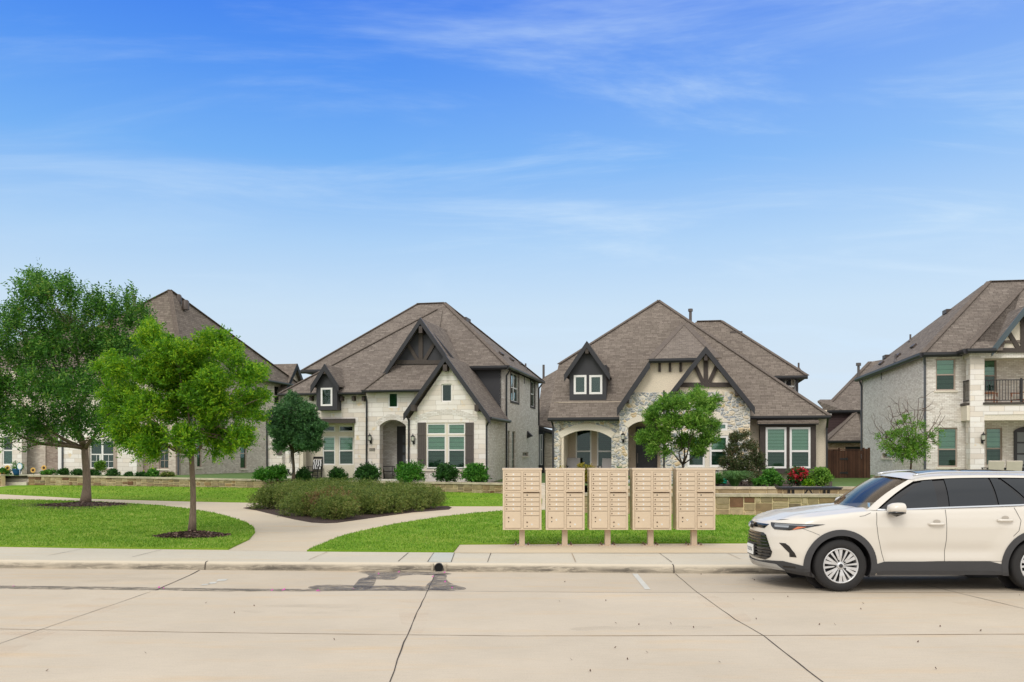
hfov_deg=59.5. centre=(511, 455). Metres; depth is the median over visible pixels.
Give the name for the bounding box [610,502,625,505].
door
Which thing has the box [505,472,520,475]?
door
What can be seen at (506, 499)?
door
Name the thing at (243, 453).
window
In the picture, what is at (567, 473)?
door
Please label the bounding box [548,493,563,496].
door
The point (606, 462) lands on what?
porch armchair
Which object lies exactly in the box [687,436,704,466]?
window
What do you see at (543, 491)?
garden steps
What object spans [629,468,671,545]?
mailbox
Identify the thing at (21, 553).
sidewalk
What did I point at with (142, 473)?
shrub
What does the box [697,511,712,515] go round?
door
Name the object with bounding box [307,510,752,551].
lawn
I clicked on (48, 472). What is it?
shrub
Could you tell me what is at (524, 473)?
door
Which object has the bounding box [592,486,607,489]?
door
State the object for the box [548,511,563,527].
door
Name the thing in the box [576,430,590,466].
window
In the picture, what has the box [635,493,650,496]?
door
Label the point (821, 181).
sky
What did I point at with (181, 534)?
mulch chips
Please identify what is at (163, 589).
water stain
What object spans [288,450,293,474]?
wind chime
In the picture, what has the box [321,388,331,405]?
window
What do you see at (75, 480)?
stone wall
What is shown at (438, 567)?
drain outlet
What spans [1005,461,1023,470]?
patio chair
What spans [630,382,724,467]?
bushy tree
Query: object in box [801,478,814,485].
shrub
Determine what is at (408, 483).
shrub
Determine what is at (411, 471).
shrub
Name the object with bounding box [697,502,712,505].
door
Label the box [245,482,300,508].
shrub
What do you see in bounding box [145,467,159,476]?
shrub
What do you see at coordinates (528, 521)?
door
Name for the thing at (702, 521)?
door
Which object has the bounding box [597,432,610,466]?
window
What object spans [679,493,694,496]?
door
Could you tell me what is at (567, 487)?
door
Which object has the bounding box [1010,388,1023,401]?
wooden armchair
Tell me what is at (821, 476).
shrub
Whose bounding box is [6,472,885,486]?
terrace
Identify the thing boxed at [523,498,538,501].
door
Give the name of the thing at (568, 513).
door
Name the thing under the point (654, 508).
door
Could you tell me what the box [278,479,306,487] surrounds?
shrub
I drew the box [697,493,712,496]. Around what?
door
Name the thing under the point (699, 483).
door
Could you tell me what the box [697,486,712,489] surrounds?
door
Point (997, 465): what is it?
patio chair
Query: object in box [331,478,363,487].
shrub
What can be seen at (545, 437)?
house
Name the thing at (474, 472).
shrub
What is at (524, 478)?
door
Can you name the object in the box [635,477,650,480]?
door
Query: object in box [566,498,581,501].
door
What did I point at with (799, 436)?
window
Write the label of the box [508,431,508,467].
window
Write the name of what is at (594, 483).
door
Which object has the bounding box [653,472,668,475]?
door
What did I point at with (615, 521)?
door
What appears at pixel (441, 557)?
replaced sidewalk slab
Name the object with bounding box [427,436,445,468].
window
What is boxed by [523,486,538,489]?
door
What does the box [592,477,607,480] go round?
door
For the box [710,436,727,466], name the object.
window
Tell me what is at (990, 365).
window
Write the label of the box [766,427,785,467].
window
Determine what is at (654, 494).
door
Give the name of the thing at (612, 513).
door
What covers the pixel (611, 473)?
door
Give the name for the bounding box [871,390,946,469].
sapling
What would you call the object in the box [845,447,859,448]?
garage door
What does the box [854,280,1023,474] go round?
pale brick house
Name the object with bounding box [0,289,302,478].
tan brick house
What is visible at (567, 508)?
door
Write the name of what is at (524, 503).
door
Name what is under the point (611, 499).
door
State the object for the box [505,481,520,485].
door
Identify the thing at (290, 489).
shrub
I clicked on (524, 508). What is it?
door
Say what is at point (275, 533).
path
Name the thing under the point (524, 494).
door
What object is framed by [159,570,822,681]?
road joint
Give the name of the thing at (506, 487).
door
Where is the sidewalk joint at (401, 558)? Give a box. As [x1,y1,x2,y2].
[52,549,671,561]
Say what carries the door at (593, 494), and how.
in the mailbox at (607, 500)
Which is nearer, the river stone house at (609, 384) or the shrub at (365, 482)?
the shrub at (365, 482)
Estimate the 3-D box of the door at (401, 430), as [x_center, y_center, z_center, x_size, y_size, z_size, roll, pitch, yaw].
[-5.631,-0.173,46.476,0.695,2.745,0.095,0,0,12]
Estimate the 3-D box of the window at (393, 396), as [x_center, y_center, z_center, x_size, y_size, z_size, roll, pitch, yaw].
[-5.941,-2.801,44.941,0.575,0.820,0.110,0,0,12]
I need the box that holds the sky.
[0,0,1023,429]
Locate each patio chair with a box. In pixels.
[981,461,1004,469]
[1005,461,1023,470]
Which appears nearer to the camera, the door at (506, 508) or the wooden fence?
the door at (506, 508)
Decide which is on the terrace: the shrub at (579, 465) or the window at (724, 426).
the shrub at (579, 465)
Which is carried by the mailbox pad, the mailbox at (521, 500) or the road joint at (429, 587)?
the mailbox at (521, 500)
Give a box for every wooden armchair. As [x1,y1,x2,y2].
[984,392,997,401]
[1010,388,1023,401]
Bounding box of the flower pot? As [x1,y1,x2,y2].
[10,461,24,474]
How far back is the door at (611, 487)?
18.21 m
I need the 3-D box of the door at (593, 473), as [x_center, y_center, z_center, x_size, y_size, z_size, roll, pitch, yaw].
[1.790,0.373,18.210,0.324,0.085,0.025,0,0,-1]
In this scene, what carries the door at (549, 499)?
in the mailbox at (564, 500)
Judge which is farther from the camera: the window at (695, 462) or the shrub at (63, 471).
the shrub at (63, 471)
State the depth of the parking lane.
14.28 m
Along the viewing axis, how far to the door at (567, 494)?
18.21 m
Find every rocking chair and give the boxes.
[307,457,322,478]
[383,466,396,478]
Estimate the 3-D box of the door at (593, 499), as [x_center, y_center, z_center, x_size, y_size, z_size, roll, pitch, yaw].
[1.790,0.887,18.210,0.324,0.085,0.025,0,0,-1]
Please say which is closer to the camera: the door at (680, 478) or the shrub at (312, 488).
the door at (680, 478)
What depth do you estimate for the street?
9.93 m
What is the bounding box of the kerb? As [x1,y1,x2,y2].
[0,560,785,573]
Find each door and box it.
[397,426,405,465]
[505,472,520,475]
[505,477,520,480]
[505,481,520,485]
[505,486,520,489]
[505,493,520,496]
[505,498,520,501]
[505,502,520,505]
[505,507,520,510]
[505,511,520,527]
[523,472,538,475]
[523,477,538,480]
[523,481,538,485]
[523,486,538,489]
[523,493,538,496]
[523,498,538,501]
[523,502,538,505]
[523,507,538,510]
[523,511,538,515]
[523,516,538,527]
[548,472,563,475]
[548,477,563,480]
[548,481,563,485]
[548,486,563,489]
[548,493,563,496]
[548,498,563,501]
[548,502,563,505]
[548,507,563,510]
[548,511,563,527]
[566,472,581,475]
[566,477,581,480]
[566,481,581,485]
[566,486,581,489]
[566,493,581,496]
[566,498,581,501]
[566,502,581,505]
[566,507,581,510]
[566,511,581,515]
[566,516,581,527]
[592,472,607,475]
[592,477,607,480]
[592,481,607,485]
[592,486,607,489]
[592,493,607,496]
[592,498,607,501]
[592,502,607,505]
[592,507,607,510]
[592,511,607,527]
[610,472,625,475]
[610,477,625,480]
[610,481,625,485]
[610,486,625,489]
[610,493,625,496]
[610,498,625,501]
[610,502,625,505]
[610,507,625,510]
[610,511,625,515]
[610,516,625,527]
[635,472,650,475]
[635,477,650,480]
[635,481,650,485]
[635,486,650,489]
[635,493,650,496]
[635,498,650,501]
[635,502,650,505]
[635,507,650,510]
[635,511,650,527]
[636,427,656,467]
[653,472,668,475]
[653,477,668,480]
[653,481,668,485]
[653,486,668,489]
[653,493,668,496]
[653,498,668,501]
[653,502,668,505]
[653,507,668,510]
[653,511,668,515]
[653,516,668,527]
[679,472,694,475]
[679,477,694,480]
[679,481,694,485]
[679,486,694,489]
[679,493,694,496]
[679,498,694,501]
[679,502,694,505]
[679,507,694,510]
[679,511,694,527]
[697,472,712,475]
[697,477,712,480]
[697,481,712,485]
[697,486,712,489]
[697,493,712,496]
[697,498,712,501]
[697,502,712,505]
[697,507,712,510]
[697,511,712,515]
[697,516,712,527]
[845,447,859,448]
[1014,427,1023,467]
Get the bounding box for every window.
[3,436,11,464]
[90,440,112,467]
[157,445,168,469]
[196,445,202,468]
[240,447,247,469]
[274,386,278,406]
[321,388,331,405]
[323,425,334,431]
[323,436,334,464]
[339,425,353,431]
[339,436,353,464]
[388,392,397,407]
[427,423,445,433]
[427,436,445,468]
[442,384,451,401]
[448,423,464,433]
[448,436,464,468]
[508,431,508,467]
[510,369,518,404]
[512,431,513,467]
[522,452,529,457]
[529,378,535,408]
[540,434,542,464]
[574,375,585,393]
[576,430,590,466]
[589,375,601,393]
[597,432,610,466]
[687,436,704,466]
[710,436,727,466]
[721,422,726,430]
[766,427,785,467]
[790,427,809,467]
[881,453,891,459]
[934,359,957,391]
[936,428,959,468]
[984,360,998,393]
[986,428,1001,464]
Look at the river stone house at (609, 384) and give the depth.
42.41 m
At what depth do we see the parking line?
14.25 m
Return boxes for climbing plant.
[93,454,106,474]
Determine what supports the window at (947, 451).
in the pale brick house at (960, 358)
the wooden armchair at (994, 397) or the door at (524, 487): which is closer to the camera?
the door at (524, 487)
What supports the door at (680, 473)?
in the mailbox at (693, 500)
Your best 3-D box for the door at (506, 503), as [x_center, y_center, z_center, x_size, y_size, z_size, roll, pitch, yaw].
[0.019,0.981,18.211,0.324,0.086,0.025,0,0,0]
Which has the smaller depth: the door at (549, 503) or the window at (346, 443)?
the door at (549, 503)
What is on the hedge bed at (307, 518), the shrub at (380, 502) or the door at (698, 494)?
the shrub at (380, 502)
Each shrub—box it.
[0,466,11,474]
[39,468,56,474]
[56,467,69,474]
[69,468,82,475]
[90,468,101,475]
[104,468,120,475]
[124,471,132,475]
[134,471,145,475]
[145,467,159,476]
[159,471,176,476]
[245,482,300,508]
[251,466,269,482]
[260,483,295,505]
[263,463,291,482]
[265,478,304,502]
[274,486,321,516]
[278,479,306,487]
[278,483,326,512]
[283,483,323,508]
[291,466,312,481]
[293,481,318,489]
[302,485,358,515]
[307,488,363,519]
[318,477,340,482]
[327,466,348,479]
[331,478,356,484]
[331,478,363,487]
[331,483,377,514]
[353,461,381,481]
[353,478,375,486]
[353,485,408,514]
[355,477,381,485]
[357,480,379,488]
[359,481,390,491]
[360,482,400,510]
[377,485,429,511]
[382,478,411,487]
[385,482,418,507]
[387,481,427,489]
[394,460,425,483]
[405,480,446,503]
[405,482,447,508]
[430,461,459,481]
[456,461,491,481]
[577,462,594,483]
[715,473,725,485]
[751,477,768,485]
[758,465,786,485]
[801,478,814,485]
[806,466,834,486]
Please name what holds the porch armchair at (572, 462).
on the river stone house at (609, 384)
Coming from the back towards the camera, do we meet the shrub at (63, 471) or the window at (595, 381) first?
the shrub at (63, 471)
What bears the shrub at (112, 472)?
on the planting bed
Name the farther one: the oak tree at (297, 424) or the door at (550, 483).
the oak tree at (297, 424)
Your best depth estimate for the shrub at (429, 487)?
31.92 m
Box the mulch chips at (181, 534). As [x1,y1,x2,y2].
[152,530,230,538]
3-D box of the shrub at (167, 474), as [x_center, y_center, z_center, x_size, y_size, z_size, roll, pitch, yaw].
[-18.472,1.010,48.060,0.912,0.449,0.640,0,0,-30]
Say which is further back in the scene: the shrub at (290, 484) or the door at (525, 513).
the shrub at (290, 484)
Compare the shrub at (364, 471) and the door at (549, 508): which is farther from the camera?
the shrub at (364, 471)
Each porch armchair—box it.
[567,458,579,467]
[597,458,610,467]
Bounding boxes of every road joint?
[2,586,1015,635]
[39,629,930,635]
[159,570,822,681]
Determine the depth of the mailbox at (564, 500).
18.21 m
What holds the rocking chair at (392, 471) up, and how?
on the stone house at (432, 385)
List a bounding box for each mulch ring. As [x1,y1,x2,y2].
[37,502,125,506]
[155,532,225,537]
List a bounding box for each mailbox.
[502,468,541,545]
[545,468,584,545]
[587,468,628,545]
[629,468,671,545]
[672,468,715,545]
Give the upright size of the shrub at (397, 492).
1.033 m
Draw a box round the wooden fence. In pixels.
[828,448,869,477]
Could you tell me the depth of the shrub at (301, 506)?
26.43 m
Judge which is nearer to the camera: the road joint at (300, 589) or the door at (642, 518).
the road joint at (300, 589)
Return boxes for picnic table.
[775,487,842,493]
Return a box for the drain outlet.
[431,563,446,571]
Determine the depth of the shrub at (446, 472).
41.08 m
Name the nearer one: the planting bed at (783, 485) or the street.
the street
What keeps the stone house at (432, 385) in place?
on the terrace
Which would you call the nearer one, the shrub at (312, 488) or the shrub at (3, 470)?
the shrub at (312, 488)
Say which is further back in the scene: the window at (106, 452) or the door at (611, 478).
the window at (106, 452)
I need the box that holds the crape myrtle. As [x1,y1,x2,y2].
[717,429,768,484]
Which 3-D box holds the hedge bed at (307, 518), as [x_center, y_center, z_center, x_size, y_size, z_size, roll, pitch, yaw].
[-6.009,1.746,31.586,6.691,0.132,14.072,0,0,-31]
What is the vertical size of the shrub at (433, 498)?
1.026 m
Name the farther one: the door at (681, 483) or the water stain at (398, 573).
the door at (681, 483)
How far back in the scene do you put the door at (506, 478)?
18.21 m
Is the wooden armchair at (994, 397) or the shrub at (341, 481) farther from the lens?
the wooden armchair at (994, 397)
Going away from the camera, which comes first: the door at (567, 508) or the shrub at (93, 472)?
the door at (567, 508)
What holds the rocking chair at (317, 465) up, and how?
on the stone house at (432, 385)
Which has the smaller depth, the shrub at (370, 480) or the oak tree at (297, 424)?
the shrub at (370, 480)
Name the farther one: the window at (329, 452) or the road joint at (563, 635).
the window at (329, 452)
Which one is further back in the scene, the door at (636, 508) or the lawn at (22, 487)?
the lawn at (22, 487)
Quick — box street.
[0,587,1023,681]
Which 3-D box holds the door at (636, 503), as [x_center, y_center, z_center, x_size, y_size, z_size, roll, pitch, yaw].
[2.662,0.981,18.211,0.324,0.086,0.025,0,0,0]
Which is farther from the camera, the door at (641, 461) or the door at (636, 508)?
the door at (641, 461)
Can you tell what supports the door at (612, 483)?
in the mailbox at (607, 500)
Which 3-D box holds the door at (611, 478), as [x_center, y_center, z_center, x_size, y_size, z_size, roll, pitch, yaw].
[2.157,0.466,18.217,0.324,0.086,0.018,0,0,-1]
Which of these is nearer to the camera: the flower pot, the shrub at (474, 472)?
the shrub at (474, 472)
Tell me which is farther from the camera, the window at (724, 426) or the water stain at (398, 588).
the window at (724, 426)
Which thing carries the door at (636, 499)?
in the mailbox at (650, 500)
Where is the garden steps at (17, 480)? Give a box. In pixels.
[5,474,56,485]
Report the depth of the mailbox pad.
17.87 m
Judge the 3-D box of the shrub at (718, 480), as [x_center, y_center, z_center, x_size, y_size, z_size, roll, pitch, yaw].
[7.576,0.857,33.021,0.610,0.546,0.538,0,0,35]
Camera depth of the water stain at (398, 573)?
15.21 m
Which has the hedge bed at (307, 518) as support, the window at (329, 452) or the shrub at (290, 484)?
the shrub at (290, 484)
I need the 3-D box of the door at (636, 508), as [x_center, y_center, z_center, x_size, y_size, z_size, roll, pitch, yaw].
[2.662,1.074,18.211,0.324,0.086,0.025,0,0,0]
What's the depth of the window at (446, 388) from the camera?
43.09 m
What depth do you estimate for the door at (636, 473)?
18.21 m
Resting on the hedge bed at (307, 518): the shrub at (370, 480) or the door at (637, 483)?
the shrub at (370, 480)
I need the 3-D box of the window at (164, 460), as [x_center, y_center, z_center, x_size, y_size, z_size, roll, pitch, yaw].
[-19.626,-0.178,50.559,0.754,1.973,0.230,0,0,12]
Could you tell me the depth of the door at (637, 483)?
18.21 m
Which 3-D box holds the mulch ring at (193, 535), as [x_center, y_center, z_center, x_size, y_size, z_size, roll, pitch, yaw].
[-7.238,1.761,20.267,1.740,0.115,1.242,0,0,0]
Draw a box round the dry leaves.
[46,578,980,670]
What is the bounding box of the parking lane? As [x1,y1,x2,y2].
[0,568,1023,592]
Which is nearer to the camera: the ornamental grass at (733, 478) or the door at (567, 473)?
the door at (567, 473)
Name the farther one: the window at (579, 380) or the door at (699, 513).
the window at (579, 380)
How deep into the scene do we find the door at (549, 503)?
18.21 m
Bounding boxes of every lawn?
[0,485,541,505]
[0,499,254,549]
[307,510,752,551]
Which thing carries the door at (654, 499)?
in the mailbox at (650, 500)
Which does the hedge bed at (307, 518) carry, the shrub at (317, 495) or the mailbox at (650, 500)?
the shrub at (317, 495)
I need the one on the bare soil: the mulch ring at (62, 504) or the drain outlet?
the mulch ring at (62, 504)
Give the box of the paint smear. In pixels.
[192,579,226,588]
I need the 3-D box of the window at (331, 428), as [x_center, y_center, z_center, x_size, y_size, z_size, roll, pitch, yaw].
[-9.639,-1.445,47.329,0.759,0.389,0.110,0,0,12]
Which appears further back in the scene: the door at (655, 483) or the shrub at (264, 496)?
the shrub at (264, 496)
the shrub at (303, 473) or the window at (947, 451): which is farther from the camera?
the shrub at (303, 473)
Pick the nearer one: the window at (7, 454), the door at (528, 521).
the door at (528, 521)
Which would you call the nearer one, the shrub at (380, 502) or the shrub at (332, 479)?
the shrub at (380, 502)
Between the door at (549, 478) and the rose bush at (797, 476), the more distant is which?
the rose bush at (797, 476)
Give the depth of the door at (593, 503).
18.21 m
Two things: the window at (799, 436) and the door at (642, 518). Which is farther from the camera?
the window at (799, 436)
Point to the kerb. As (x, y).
(407, 566)
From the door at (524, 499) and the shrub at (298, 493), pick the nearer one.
the door at (524, 499)
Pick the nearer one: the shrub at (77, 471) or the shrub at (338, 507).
the shrub at (338, 507)
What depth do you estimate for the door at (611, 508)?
18.21 m
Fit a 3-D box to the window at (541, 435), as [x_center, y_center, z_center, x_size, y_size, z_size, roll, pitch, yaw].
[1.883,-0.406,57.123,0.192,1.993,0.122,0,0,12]
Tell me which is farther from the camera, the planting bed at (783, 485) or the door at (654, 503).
the planting bed at (783, 485)
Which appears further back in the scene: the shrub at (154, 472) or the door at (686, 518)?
the shrub at (154, 472)
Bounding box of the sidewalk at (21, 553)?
[0,547,754,564]
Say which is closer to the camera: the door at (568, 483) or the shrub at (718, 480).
the door at (568, 483)
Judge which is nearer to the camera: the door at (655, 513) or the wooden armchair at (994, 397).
the door at (655, 513)
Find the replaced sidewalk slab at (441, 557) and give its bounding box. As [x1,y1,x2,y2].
[428,553,453,561]
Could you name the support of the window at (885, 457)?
in the pale brick house at (960, 358)
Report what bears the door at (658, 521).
in the mailbox at (650, 500)
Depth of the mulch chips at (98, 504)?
30.94 m
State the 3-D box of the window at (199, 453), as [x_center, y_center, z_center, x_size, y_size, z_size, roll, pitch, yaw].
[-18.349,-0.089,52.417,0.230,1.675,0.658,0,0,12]
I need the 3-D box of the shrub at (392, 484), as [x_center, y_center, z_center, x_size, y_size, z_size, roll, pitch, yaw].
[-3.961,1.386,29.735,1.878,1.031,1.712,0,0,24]
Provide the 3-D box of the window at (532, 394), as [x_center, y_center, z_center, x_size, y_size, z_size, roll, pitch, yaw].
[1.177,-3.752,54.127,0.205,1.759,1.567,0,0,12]
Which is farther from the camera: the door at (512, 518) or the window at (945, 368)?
the window at (945, 368)
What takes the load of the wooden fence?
on the terrace
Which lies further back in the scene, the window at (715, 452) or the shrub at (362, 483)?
the window at (715, 452)
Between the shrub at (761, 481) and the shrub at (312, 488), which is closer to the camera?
the shrub at (312, 488)
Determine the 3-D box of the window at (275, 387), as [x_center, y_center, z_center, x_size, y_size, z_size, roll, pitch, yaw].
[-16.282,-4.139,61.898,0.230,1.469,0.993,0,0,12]
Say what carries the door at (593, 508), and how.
in the mailbox at (607, 500)
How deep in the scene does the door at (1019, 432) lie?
41.39 m
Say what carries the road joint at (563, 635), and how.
on the street
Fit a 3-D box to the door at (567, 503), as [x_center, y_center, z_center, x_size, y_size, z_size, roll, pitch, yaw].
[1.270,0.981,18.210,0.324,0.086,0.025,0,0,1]
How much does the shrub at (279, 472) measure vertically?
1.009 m
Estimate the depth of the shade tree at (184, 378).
19.48 m
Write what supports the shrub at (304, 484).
on the hedge bed at (307, 518)
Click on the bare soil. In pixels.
(60, 507)
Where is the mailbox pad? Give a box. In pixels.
[454,543,747,552]
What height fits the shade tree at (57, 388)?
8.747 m
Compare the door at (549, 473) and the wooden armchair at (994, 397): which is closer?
the door at (549, 473)
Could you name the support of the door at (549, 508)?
in the mailbox at (564, 500)
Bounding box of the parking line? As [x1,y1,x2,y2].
[633,574,649,588]
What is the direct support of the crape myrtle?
on the planting bed at (783, 485)
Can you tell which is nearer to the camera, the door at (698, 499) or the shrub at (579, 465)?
the door at (698, 499)
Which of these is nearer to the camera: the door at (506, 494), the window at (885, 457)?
the door at (506, 494)
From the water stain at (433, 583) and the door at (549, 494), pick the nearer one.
the water stain at (433, 583)
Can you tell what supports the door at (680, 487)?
in the mailbox at (693, 500)
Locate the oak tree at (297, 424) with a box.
[265,389,328,481]
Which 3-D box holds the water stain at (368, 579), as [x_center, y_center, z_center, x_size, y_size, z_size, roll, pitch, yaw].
[-2.304,1.994,14.125,0.301,0.001,1.425,0,0,-3]
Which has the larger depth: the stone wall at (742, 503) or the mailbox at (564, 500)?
the stone wall at (742, 503)
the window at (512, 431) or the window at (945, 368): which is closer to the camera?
the window at (945, 368)
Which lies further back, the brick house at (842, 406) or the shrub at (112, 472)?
the brick house at (842, 406)
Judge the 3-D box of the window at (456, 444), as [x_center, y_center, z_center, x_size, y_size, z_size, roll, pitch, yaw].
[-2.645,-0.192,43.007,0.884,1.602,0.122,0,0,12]
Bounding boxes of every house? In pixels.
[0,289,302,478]
[260,302,544,481]
[539,365,557,472]
[547,300,831,487]
[818,360,880,448]
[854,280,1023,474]
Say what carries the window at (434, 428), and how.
in the stone house at (432, 385)
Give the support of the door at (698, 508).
in the mailbox at (693, 500)
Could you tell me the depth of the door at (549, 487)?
18.21 m
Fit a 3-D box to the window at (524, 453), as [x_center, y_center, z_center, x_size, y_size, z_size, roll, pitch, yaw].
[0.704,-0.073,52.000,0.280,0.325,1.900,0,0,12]
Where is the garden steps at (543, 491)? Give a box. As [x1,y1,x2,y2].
[541,483,544,498]
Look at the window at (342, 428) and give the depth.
47.08 m
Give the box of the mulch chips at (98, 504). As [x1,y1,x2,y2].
[35,501,130,506]
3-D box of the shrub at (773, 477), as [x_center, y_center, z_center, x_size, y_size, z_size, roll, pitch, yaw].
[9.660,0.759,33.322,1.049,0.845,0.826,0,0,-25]
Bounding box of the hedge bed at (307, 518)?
[245,503,451,522]
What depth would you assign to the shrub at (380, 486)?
30.39 m
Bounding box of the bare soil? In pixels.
[13,503,135,508]
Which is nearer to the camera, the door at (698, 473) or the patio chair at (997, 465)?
the door at (698, 473)
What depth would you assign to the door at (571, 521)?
18.21 m
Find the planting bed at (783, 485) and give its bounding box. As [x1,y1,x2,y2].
[716,481,831,486]
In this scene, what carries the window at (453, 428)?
in the stone house at (432, 385)
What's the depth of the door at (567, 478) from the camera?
18.21 m
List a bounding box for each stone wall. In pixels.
[0,474,5,485]
[28,475,302,487]
[371,481,542,493]
[585,493,842,514]
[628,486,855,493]
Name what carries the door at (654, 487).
in the mailbox at (650, 500)
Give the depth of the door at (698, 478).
18.21 m
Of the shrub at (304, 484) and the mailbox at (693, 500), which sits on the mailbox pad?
the mailbox at (693, 500)
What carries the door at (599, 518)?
in the mailbox at (607, 500)
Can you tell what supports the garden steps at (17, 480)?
on the lawn at (22, 487)
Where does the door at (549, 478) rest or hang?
in the mailbox at (564, 500)
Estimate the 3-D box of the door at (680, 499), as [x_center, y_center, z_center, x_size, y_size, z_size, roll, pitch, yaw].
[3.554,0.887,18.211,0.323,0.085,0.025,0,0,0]
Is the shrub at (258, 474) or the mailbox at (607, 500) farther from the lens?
the shrub at (258, 474)
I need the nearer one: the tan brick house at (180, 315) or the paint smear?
the paint smear
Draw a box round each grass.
[717,470,754,485]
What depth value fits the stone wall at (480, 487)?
40.32 m
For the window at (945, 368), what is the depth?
40.97 m
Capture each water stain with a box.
[0,585,352,590]
[310,584,445,589]
[353,576,375,588]
[360,571,448,579]
[426,574,464,590]
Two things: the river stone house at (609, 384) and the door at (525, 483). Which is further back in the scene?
the river stone house at (609, 384)
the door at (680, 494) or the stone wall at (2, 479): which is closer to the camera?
the door at (680, 494)
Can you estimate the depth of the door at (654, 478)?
18.21 m
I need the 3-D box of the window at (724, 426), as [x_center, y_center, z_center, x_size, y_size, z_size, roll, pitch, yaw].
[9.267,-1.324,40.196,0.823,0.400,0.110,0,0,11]
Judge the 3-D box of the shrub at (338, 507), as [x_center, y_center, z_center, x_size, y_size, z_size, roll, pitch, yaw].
[-5.044,1.414,25.459,1.664,1.020,1.729,0,0,0]
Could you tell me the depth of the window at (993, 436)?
41.77 m
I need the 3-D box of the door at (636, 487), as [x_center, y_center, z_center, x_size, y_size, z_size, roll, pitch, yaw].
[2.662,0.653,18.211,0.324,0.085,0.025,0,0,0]
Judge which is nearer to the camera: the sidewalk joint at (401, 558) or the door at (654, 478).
the sidewalk joint at (401, 558)
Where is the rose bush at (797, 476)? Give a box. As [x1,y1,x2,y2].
[784,465,809,485]
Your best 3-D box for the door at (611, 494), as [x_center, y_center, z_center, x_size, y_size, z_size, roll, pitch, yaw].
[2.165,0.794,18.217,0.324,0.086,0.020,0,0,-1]
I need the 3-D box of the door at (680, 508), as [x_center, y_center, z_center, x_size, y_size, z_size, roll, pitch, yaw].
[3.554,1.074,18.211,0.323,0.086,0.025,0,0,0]
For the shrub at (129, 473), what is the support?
on the planting bed
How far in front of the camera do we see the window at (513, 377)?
49.07 m
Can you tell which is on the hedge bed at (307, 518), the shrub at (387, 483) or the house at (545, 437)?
the shrub at (387, 483)
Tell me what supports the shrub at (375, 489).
on the hedge bed at (307, 518)
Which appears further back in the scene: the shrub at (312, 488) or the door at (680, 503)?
the shrub at (312, 488)
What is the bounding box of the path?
[0,488,586,552]
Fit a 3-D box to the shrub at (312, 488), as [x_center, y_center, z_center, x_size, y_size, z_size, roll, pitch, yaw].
[-6.241,1.355,27.873,2.165,1.102,1.552,0,0,32]
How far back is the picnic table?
28.98 m
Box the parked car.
[747,469,1023,591]
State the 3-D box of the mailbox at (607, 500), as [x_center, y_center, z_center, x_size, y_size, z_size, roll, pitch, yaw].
[1.967,1.044,18.428,0.811,1.593,0.527,0,0,-1]
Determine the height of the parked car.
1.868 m
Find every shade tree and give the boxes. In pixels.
[0,257,167,501]
[84,314,278,529]
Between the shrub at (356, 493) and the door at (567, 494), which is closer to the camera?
the door at (567, 494)

